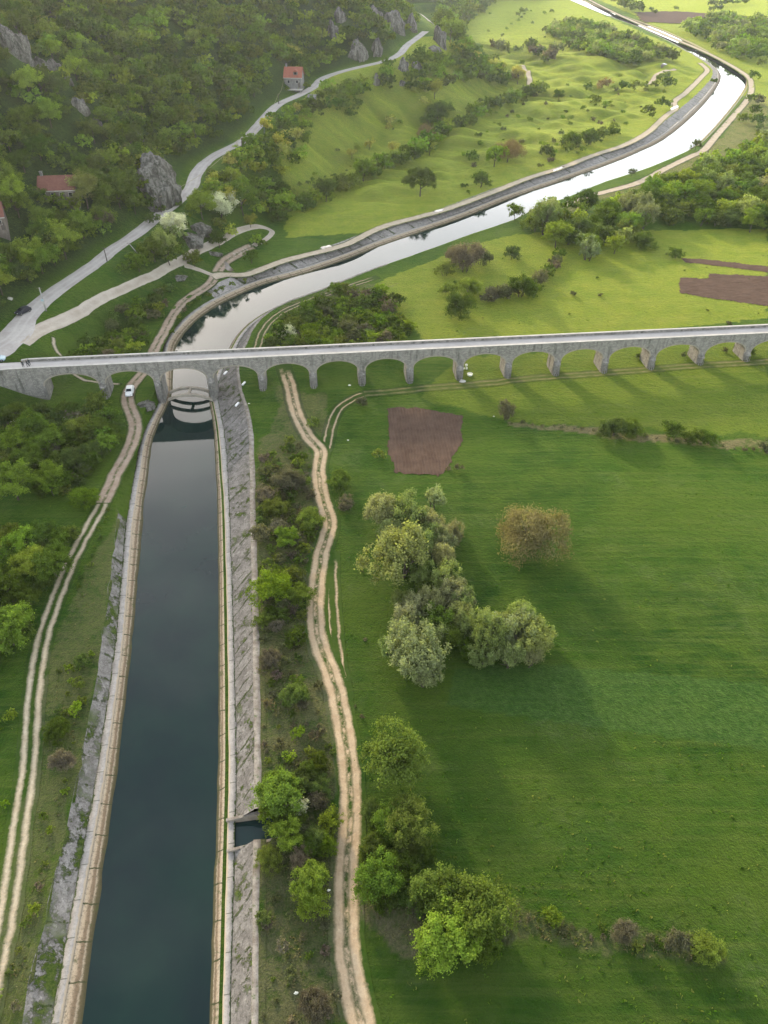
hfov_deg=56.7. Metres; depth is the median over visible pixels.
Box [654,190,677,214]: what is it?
bush
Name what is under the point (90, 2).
broadleaf tree
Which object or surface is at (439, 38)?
rock outcrop
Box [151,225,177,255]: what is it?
willow tree
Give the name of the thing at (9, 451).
bush
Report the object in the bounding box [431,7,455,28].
broadleaf tree
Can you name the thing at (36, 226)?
broadleaf tree
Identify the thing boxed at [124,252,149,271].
broadleaf tree
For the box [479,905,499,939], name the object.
broadleaf tree
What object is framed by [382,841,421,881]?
bush
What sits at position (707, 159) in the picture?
willow tree
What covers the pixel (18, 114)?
broadleaf tree
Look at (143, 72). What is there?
broadleaf tree
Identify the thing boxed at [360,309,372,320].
bush
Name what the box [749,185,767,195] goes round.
bush
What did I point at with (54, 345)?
foot path
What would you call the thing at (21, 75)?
broadleaf tree
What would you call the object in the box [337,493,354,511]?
bush
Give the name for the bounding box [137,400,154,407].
stone heap
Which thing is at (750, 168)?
broadleaf tree
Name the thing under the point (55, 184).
stone house
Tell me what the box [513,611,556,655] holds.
willow tree
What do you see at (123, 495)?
grass bank
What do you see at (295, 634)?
bush
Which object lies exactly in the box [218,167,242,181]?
broadleaf tree
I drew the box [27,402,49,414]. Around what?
bush
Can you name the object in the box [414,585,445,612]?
willow tree
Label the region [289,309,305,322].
bush
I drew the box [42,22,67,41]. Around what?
broadleaf tree
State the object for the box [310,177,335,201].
broadleaf tree
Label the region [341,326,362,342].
bush
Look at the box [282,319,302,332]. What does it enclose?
bush
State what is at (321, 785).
bush
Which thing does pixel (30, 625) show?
bush
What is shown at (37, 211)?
broadleaf tree
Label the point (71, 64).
broadleaf tree
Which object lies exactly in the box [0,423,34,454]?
broadleaf tree
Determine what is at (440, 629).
willow tree
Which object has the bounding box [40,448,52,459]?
bush
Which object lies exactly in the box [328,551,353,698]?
rut track
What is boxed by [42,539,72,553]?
broadleaf tree
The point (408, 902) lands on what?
bush
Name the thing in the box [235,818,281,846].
inlet water
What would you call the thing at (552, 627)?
willow tree
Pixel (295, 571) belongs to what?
bush
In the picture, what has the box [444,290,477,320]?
bush
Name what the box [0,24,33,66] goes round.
rock outcrop
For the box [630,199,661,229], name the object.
willow tree
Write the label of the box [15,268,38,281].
bush
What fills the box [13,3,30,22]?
broadleaf tree
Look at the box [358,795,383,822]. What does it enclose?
bush
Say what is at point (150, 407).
stone heap
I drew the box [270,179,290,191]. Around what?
bush
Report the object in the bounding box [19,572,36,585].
broadleaf tree
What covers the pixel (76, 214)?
broadleaf tree
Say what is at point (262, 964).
grass verge
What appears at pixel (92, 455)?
broadleaf tree
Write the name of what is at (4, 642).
bush
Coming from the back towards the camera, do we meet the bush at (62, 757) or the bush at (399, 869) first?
the bush at (62, 757)
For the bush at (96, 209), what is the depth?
211.59 m
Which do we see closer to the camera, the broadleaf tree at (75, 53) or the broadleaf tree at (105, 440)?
the broadleaf tree at (105, 440)
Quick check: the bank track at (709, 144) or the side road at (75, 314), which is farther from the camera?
the bank track at (709, 144)
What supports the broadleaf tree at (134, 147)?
on the ground at (642, 688)
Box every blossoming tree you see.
[158,211,187,233]
[200,191,241,217]
[278,322,296,338]
[291,797,309,814]
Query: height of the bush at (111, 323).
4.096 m
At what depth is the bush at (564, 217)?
251.84 m
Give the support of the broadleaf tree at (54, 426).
on the ground at (642, 688)
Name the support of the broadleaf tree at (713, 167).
on the ground at (642, 688)
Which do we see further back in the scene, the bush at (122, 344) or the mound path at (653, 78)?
the mound path at (653, 78)
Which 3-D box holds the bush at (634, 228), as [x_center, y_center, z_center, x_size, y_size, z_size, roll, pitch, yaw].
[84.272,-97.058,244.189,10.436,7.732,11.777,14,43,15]
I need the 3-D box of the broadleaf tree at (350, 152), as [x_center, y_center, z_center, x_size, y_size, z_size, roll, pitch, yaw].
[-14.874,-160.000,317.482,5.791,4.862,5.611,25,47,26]
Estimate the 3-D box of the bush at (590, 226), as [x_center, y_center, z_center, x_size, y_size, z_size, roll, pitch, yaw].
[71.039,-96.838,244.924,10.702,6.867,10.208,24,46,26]
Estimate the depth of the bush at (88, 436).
153.16 m
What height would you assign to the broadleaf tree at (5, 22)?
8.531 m
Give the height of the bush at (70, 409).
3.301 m
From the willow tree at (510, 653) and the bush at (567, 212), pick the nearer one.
the willow tree at (510, 653)
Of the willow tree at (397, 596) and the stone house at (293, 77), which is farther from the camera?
the stone house at (293, 77)
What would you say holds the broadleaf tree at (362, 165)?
on the ground at (642, 688)
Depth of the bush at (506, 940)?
80.11 m
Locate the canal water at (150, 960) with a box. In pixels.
[82,0,745,1023]
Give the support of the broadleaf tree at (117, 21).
on the ground at (642, 688)
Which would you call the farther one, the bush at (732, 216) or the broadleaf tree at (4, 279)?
the bush at (732, 216)
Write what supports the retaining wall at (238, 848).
on the ground at (642, 688)
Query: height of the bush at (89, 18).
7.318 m
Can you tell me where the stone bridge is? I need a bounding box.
[0,324,767,403]
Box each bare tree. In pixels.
[416,123,436,135]
[489,138,526,161]
[494,503,576,570]
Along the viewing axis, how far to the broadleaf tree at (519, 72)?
452.21 m
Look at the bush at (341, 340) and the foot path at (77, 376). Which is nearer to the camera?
the foot path at (77, 376)
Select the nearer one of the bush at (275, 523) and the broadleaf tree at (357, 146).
the bush at (275, 523)
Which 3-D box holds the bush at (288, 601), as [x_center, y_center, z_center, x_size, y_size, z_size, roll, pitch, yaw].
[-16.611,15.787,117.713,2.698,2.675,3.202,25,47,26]
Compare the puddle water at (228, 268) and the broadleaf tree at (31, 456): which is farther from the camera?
the puddle water at (228, 268)
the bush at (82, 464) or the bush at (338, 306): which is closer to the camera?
the bush at (82, 464)
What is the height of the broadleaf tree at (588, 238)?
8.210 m
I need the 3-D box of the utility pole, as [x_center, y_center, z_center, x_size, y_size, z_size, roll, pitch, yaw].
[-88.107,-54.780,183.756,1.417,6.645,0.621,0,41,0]
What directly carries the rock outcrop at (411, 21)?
on the ground at (642, 688)
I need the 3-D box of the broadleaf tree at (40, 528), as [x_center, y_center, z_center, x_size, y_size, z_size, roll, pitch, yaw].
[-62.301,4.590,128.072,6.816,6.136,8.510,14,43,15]
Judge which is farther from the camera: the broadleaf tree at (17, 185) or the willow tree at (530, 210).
the willow tree at (530, 210)
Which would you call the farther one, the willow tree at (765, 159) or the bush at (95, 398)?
the willow tree at (765, 159)
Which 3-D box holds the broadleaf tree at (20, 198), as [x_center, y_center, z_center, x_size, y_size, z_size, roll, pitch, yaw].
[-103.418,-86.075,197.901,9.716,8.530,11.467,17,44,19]
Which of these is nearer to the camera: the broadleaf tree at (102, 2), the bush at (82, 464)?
the bush at (82, 464)
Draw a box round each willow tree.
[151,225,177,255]
[353,518,430,588]
[362,488,401,524]
[376,516,401,543]
[378,631,396,657]
[383,615,452,681]
[386,608,423,636]
[387,487,428,527]
[389,588,413,606]
[392,589,432,624]
[403,521,437,560]
[409,558,435,585]
[409,662,443,688]
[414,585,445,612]
[417,505,445,527]
[417,617,448,646]
[420,521,442,543]
[424,483,446,508]
[430,541,456,565]
[430,557,462,589]
[431,522,458,554]
[439,575,478,610]
[440,519,465,546]
[445,583,474,607]
[445,600,476,626]
[455,604,493,644]
[467,643,498,669]
[468,609,512,655]
[482,606,509,620]
[485,635,526,668]
[486,603,541,647]
[506,599,535,618]
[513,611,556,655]
[520,641,544,667]
[526,195,556,214]
[531,198,563,234]
[535,196,559,224]
[542,624,556,644]
[577,234,601,260]
[617,189,639,213]
[624,190,654,211]
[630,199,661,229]
[696,167,718,182]
[699,151,722,172]
[715,166,737,190]
[736,192,761,215]
[758,173,767,187]
[760,151,767,163]
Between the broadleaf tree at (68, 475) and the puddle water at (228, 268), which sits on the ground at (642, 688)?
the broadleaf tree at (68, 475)
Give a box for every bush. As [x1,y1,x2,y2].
[0,410,13,426]
[0,416,11,426]
[0,449,11,461]
[0,634,11,652]
[1,522,17,533]
[3,447,20,463]
[6,256,29,277]
[7,413,33,431]
[9,609,36,640]
[10,127,31,143]
[12,578,43,601]
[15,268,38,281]
[20,101,45,120]
[23,464,39,473]
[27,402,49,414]
[29,15,53,26]
[30,571,56,589]
[32,483,53,499]
[33,412,56,421]
[34,456,61,472]
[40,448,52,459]
[40,715,72,747]
[41,68,70,94]
[43,441,61,451]
[45,1,74,16]
[46,748,77,771]
[53,399,75,414]
[53,423,85,445]
[57,446,86,472]
[60,437,83,449]
[60,524,80,541]
[61,402,78,415]
[62,413,91,440]
[66,485,100,509]
[69,91,90,102]
[72,462,90,476]
[72,652,92,669]
[74,439,108,459]
[75,462,95,478]
[79,416,110,437]
[80,388,111,410]
[82,15,110,37]
[83,432,100,442]
[88,147,109,160]
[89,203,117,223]
[92,406,122,423]
[94,209,114,224]
[95,345,110,354]
[100,349,115,354]
[102,318,120,329]
[109,431,124,444]
[111,337,128,352]
[113,15,128,28]
[116,33,138,48]
[128,5,150,16]
[184,28,202,43]
[241,564,295,611]
[249,523,272,542]
[250,611,276,631]
[253,842,284,878]
[255,485,277,500]
[255,908,275,930]
[257,645,281,670]
[257,802,279,824]
[261,335,281,346]
[261,497,295,522]
[262,764,284,781]
[267,618,285,631]
[268,517,290,535]
[269,465,306,492]
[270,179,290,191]
[271,604,293,623]
[273,809,301,824]
[275,598,290,614]
[275,679,310,707]
[277,311,295,320]
[278,804,308,822]
[280,314,301,326]
[281,333,298,345]
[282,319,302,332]
[282,831,303,851]
[283,774,297,798]
[284,623,307,648]
[286,564,306,581]
[287,581,317,608]
[288,841,312,870]
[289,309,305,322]
[289,834,321,862]
[289,880,331,921]
[290,58,314,70]
[291,337,307,345]
[291,823,308,835]
[293,193,316,212]
[294,763,319,796]
[295,506,326,529]
[295,984,333,1023]
[297,191,318,204]
[297,314,316,327]
[297,329,322,343]
[298,322,320,336]
[299,299,315,309]
[299,759,320,780]
[300,307,317,321]
[302,821,327,850]
[302,861,331,879]
[303,336,323,344]
[307,749,332,771]
[307,770,332,800]
[307,790,328,809]
[314,830,338,858]
[317,338,336,344]
[317,803,343,836]
[325,467,351,495]
[330,307,348,318]
[330,328,345,337]
[331,282,353,295]
[333,172,351,185]
[334,334,348,343]
[336,301,350,314]
[337,318,355,333]
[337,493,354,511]
[341,316,359,325]
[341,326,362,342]
[343,324,360,336]
[355,396,367,405]
[356,322,376,331]
[356,330,366,340]
[357,843,378,867]
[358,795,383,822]
[359,327,376,339]
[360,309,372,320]
[361,869,387,905]
[362,309,376,324]
[364,330,383,341]
[365,825,391,859]
[368,815,389,832]
[369,312,390,329]
[372,330,393,341]
[375,156,395,167]
[380,299,397,312]
[380,326,400,340]
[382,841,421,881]
[383,891,399,910]
[389,848,412,872]
[389,871,406,894]
[390,878,433,920]
[398,318,417,332]
[406,145,424,159]
[415,837,436,864]
[419,109,443,125]
[424,98,455,118]
[432,260,455,275]
[437,282,458,293]
[442,52,460,67]
[444,243,461,257]
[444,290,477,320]
[445,239,487,272]
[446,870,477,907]
[452,66,474,80]
[458,35,475,48]
[459,277,484,294]
[459,919,506,968]
[471,169,492,187]
[478,246,493,265]
[485,284,502,300]
[495,283,516,298]
[495,919,517,946]
[498,399,515,419]
[503,244,521,259]
[507,272,544,298]
[519,210,544,230]
[530,268,549,283]
[540,904,564,928]
[556,207,569,220]
[559,224,580,244]
[561,130,582,143]
[562,207,573,219]
[566,214,590,231]
[576,220,606,235]
[579,127,601,144]
[589,212,616,230]
[594,414,629,438]
[596,227,614,244]
[605,225,617,236]
[609,917,638,947]
[615,218,642,242]
[620,415,647,438]
[632,230,661,251]
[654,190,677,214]
[661,206,686,224]
[661,420,687,440]
[661,925,682,952]
[662,212,681,225]
[668,246,686,258]
[672,931,695,953]
[673,200,694,216]
[685,428,704,445]
[685,927,728,968]
[687,165,704,177]
[698,428,722,446]
[702,210,716,223]
[706,208,729,226]
[707,189,717,202]
[709,172,728,189]
[721,208,744,227]
[723,164,739,177]
[736,171,758,182]
[737,176,763,191]
[740,191,763,200]
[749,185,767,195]
[753,162,767,176]
[756,188,767,200]
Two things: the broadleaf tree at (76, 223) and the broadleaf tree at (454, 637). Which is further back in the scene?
the broadleaf tree at (76, 223)
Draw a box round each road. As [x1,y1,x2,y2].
[0,31,428,356]
[20,224,274,345]
[210,63,710,279]
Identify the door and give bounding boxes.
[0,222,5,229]
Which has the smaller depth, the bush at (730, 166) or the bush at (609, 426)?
the bush at (609, 426)
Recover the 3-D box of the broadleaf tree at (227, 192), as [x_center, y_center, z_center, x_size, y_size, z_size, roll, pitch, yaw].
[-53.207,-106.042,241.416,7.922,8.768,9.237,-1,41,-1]
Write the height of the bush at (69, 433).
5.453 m
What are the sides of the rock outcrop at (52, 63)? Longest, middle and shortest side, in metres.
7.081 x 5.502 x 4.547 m
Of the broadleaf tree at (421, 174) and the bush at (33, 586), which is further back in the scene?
the broadleaf tree at (421, 174)
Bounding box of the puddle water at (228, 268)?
[224,262,232,271]
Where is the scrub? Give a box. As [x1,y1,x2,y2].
[0,0,767,1023]
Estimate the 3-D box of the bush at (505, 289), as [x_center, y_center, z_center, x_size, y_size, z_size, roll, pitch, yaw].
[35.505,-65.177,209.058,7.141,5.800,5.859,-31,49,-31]
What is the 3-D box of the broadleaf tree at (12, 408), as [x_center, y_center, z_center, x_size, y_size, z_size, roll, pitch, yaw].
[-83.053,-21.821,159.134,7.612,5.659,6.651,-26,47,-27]
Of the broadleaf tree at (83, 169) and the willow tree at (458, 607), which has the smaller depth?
the willow tree at (458, 607)
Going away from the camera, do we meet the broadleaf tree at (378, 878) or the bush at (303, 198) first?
the broadleaf tree at (378, 878)
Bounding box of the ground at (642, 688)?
[0,0,767,1023]
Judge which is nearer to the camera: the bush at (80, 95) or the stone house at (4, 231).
the stone house at (4, 231)
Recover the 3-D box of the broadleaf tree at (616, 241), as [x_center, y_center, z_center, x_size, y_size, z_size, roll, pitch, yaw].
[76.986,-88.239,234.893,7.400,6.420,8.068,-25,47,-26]
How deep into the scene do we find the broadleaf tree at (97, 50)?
256.88 m
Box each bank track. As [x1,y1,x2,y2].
[252,275,380,347]
[562,0,755,207]
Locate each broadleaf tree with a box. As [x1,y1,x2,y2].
[0,0,23,13]
[0,13,8,26]
[0,44,11,59]
[0,128,20,151]
[0,151,17,173]
[0,154,12,179]
[0,166,23,201]
[0,174,28,210]
[0,190,35,217]
[0,240,20,261]
[0,260,12,273]
[0,261,17,276]
[0,263,8,271]
[0,266,15,294]
[0,401,28,419]
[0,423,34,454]
[0,457,38,499]
[0,522,23,545]
[0,524,37,554]
[0,544,26,569]
[0,561,16,575]
[0,568,24,605]
[0,600,35,656]
[3,105,33,128]
[5,10,34,33]
[6,582,42,607]
[7,543,46,577]
[8,443,49,471]
[8,550,23,569]
[10,63,44,91]
[10,407,51,442]
[12,235,44,269]
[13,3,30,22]
[14,239,42,251]
[18,134,55,160]
[18,253,35,268]
[19,121,47,138]
[19,517,61,548]
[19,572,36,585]
[20,242,60,273]
[24,533,50,556]
[25,219,56,240]
[26,73,52,91]
[27,204,54,222]
[27,428,67,453]
[28,213,53,225]
[29,67,54,90]
[29,547,73,582]
[31,459,64,487]
[32,18,60,38]
[32,525,69,544]
[33,97,62,127]
[33,421,56,434]
[34,36,64,59]
[34,218,81,254]
[38,477,66,495]
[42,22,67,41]
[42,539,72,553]
[43,244,63,265]
[43,536,68,549]
[47,208,68,223]
[48,423,59,441]
[48,469,78,484]
[52,236,79,259]
[54,6,80,22]
[54,218,83,235]
[57,10,82,27]
[58,47,86,65]
[61,55,85,80]
[61,207,98,238]
[61,215,85,233]
[64,169,99,208]
[65,31,88,48]
[70,58,90,75]
[72,116,108,143]
[72,165,102,182]
[74,0,102,12]
[75,165,108,188]
[76,18,105,37]
[78,66,103,81]
[79,449,102,468]
[80,39,104,61]
[80,153,107,169]
[84,45,112,66]
[87,61,110,85]
[90,51,112,72]
[91,104,117,121]
[96,432,119,450]
[97,0,116,9]
[100,149,120,163]
[101,120,123,138]
[103,18,122,34]
[104,83,129,102]
[108,170,136,191]
[110,29,136,47]
[110,36,138,56]
[112,179,125,200]
[114,129,141,144]
[120,168,140,183]
[121,91,143,110]
[124,192,145,214]
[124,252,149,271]
[125,82,144,97]
[126,13,152,31]
[126,64,154,83]
[126,141,142,163]
[133,86,151,109]
[135,235,163,261]
[141,52,163,67]
[148,75,169,99]
[156,241,184,264]
[157,126,181,142]
[163,71,184,91]
[164,92,187,107]
[169,120,191,137]
[178,102,200,124]
[182,249,203,266]
[184,98,204,122]
[184,188,217,219]
[185,121,208,137]
[200,101,219,116]
[208,198,233,218]
[208,229,227,247]
[217,185,238,212]
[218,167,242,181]
[222,179,244,191]
[223,95,250,120]
[224,94,246,119]
[231,181,259,215]
[233,174,249,184]
[242,249,258,262]
[243,212,257,226]
[244,766,304,816]
[267,192,291,207]
[267,813,303,852]
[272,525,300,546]
[287,43,302,54]
[288,857,332,906]
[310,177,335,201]
[345,148,356,159]
[350,845,405,911]
[353,142,360,150]
[353,159,376,181]
[354,712,430,791]
[358,830,388,863]
[364,137,375,149]
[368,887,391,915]
[371,797,408,843]
[385,790,440,850]
[392,834,421,854]
[401,165,437,196]
[405,861,462,921]
[410,893,487,980]
[414,578,433,594]
[417,599,454,638]
[423,78,444,99]
[426,140,437,155]
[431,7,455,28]
[436,617,464,646]
[438,16,462,41]
[442,866,521,957]
[456,631,479,659]
[456,941,473,965]
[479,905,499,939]
[484,144,509,166]
[507,203,525,220]
[512,64,526,83]
[541,218,574,247]
[553,89,564,99]
[572,187,600,210]
[574,232,602,255]
[584,225,607,240]
[590,205,617,223]
[595,197,623,213]
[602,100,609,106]
[603,234,629,253]
[613,211,643,230]
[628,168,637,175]
[633,182,663,202]
[634,209,652,226]
[640,175,667,189]
[657,184,678,199]
[660,171,682,182]
[665,179,682,194]
[673,179,695,198]
[677,167,703,183]
[682,178,715,196]
[688,196,716,216]
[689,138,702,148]
[693,172,716,186]
[693,207,715,226]
[696,162,722,174]
[714,188,739,202]
[715,198,738,211]
[733,164,761,176]
[736,151,759,165]
[737,196,761,214]
[737,204,767,232]
[747,145,767,159]
[754,202,767,218]
[755,203,767,229]
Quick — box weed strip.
[212,0,746,1023]
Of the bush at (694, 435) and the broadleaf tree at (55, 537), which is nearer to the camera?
the broadleaf tree at (55, 537)
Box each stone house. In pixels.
[0,201,10,240]
[36,171,82,210]
[283,63,304,92]
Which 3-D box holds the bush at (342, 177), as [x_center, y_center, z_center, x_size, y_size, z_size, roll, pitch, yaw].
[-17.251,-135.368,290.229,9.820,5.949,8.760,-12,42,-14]
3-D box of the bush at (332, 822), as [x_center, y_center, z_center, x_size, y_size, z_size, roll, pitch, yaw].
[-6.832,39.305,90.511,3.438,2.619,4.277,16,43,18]
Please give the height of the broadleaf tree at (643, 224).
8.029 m
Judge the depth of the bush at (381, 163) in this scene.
306.43 m
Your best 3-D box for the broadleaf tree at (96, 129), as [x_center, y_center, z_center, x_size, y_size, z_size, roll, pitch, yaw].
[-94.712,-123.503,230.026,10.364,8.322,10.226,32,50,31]
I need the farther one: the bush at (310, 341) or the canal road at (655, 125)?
the canal road at (655, 125)
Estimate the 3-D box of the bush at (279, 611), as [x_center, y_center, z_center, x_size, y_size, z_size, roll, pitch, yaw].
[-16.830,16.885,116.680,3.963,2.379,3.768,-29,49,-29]
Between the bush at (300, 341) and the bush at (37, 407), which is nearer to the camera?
the bush at (37, 407)
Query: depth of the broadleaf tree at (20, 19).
233.81 m
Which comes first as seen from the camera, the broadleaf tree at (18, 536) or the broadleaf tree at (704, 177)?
the broadleaf tree at (18, 536)
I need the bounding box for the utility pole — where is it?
[39,287,46,310]
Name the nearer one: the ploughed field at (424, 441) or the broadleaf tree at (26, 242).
the ploughed field at (424, 441)
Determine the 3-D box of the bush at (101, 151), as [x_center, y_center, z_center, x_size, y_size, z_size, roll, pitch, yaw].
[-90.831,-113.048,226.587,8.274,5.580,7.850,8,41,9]
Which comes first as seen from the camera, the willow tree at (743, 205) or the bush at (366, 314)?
the bush at (366, 314)
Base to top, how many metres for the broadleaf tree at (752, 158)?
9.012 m
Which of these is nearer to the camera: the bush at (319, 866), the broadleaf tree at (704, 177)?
the bush at (319, 866)
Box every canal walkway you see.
[51,0,718,1023]
[213,0,747,1023]
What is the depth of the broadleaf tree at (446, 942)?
76.84 m
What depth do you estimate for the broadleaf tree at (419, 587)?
119.46 m
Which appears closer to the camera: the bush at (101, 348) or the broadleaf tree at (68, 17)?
the bush at (101, 348)
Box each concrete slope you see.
[22,513,125,1023]
[207,5,716,297]
[218,322,255,815]
[230,841,252,1023]
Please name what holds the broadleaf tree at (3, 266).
on the ground at (642, 688)
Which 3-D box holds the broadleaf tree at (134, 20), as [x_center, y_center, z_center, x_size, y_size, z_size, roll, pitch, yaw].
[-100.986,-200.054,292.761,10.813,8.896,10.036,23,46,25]
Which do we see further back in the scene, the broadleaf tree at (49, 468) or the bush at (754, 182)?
the bush at (754, 182)
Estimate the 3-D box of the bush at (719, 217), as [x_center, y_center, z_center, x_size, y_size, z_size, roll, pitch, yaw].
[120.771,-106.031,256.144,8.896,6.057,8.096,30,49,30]
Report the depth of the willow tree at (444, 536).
127.02 m
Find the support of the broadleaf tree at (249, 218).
on the ground at (642, 688)
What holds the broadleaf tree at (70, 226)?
on the ground at (642, 688)
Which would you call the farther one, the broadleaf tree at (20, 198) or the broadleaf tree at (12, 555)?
the broadleaf tree at (20, 198)
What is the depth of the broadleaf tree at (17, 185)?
195.10 m
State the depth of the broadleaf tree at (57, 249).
195.50 m
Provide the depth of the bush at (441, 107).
364.89 m
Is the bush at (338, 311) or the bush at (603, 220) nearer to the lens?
the bush at (338, 311)
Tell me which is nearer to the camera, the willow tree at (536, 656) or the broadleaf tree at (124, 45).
the willow tree at (536, 656)
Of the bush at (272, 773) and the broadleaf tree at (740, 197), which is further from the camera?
the broadleaf tree at (740, 197)
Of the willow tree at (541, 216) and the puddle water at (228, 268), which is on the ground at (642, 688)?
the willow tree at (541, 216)
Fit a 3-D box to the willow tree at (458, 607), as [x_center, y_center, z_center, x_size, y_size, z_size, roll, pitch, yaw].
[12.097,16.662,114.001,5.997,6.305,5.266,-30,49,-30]
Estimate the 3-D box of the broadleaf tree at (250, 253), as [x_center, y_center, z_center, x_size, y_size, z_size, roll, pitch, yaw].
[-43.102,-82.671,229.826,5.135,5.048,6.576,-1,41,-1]
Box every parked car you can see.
[0,355,5,361]
[14,305,31,315]
[124,385,134,396]
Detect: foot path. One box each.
[50,336,63,356]
[72,374,122,385]
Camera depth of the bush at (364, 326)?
190.48 m
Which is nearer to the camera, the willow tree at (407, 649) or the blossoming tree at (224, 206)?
the willow tree at (407, 649)
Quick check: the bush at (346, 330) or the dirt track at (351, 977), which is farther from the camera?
the bush at (346, 330)
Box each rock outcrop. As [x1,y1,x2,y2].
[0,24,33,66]
[25,52,36,67]
[33,56,50,70]
[47,58,60,70]
[64,75,73,86]
[71,97,90,116]
[136,160,181,211]
[137,151,175,181]
[182,232,204,248]
[190,222,212,236]
[327,20,338,38]
[334,6,346,22]
[348,38,368,62]
[370,5,383,15]
[371,37,382,56]
[373,73,379,85]
[383,10,405,35]
[398,57,408,71]
[407,13,417,32]
[411,61,421,70]
[428,45,441,51]
[433,25,446,49]
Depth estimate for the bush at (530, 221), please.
250.30 m
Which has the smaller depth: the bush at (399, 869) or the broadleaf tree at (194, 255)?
the bush at (399, 869)
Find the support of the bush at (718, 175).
on the ground at (642, 688)
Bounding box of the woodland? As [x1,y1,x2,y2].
[0,0,767,891]
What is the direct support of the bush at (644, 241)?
on the ground at (642, 688)
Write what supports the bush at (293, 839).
on the ground at (642, 688)
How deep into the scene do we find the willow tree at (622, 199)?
258.30 m
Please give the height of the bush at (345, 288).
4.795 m
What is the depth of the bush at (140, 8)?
297.01 m
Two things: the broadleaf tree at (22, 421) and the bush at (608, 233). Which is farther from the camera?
the bush at (608, 233)
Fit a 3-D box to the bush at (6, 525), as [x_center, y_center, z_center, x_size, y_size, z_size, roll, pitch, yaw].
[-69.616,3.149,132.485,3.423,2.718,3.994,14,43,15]
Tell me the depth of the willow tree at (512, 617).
108.98 m
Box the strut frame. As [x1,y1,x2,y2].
[168,386,212,400]
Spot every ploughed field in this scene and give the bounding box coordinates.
[387,407,463,476]
[635,11,767,22]
[678,273,767,305]
[681,258,767,271]
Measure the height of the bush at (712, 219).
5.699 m
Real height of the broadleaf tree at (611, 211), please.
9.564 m
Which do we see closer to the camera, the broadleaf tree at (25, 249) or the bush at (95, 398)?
the bush at (95, 398)
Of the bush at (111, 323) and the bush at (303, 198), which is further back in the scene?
the bush at (303, 198)
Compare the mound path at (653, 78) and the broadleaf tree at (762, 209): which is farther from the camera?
the mound path at (653, 78)
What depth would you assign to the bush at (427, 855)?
87.29 m
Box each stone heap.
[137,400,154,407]
[146,405,155,411]
[175,275,187,281]
[209,251,222,256]
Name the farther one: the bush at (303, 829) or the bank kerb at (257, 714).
the bank kerb at (257, 714)
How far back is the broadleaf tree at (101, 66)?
252.11 m
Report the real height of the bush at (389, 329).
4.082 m
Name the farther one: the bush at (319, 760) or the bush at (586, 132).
the bush at (586, 132)
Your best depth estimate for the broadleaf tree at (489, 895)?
78.85 m
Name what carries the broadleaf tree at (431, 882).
on the ground at (642, 688)
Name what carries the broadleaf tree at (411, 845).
on the ground at (642, 688)
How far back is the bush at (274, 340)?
185.17 m
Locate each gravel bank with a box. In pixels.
[61,68,720,1023]
[209,0,746,1023]
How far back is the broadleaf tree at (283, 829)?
87.41 m
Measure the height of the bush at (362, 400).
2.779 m
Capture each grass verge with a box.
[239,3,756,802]
[258,839,265,1023]
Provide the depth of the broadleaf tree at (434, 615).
112.00 m
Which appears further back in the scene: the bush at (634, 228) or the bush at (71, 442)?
the bush at (634, 228)
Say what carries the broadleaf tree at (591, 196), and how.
on the ground at (642, 688)
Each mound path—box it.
[520,65,532,84]
[648,68,676,83]
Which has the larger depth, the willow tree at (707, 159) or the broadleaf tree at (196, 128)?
the willow tree at (707, 159)
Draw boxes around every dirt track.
[0,504,110,1018]
[95,242,257,503]
[275,364,382,1023]
[321,391,365,455]
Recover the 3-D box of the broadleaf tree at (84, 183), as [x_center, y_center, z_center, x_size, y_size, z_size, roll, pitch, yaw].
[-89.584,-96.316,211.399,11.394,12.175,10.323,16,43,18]
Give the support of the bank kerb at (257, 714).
on the concrete slope at (234, 420)
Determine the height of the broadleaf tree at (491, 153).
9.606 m
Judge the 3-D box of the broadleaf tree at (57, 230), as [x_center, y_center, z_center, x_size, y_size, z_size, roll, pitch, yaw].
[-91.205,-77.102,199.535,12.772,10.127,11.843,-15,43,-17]
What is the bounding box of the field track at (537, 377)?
[362,358,767,397]
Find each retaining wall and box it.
[226,805,287,822]
[227,836,280,852]
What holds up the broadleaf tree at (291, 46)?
on the ground at (642, 688)
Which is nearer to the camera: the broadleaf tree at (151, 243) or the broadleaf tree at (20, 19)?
the broadleaf tree at (151, 243)
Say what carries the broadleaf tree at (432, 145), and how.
on the ground at (642, 688)
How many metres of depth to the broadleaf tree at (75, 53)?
247.02 m
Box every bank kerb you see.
[236,264,387,808]
[251,839,260,1023]
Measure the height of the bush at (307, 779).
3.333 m
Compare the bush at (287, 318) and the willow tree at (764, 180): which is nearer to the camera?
the bush at (287, 318)
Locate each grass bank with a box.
[115,292,213,519]
[389,0,753,263]
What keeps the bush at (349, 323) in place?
on the ground at (642, 688)
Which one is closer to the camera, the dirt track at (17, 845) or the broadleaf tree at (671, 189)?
the dirt track at (17, 845)
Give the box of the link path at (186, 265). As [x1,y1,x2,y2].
[183,263,211,275]
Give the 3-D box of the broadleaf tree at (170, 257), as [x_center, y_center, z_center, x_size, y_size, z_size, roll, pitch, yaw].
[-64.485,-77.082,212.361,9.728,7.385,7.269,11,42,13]
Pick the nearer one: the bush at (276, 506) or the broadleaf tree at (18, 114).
the bush at (276, 506)

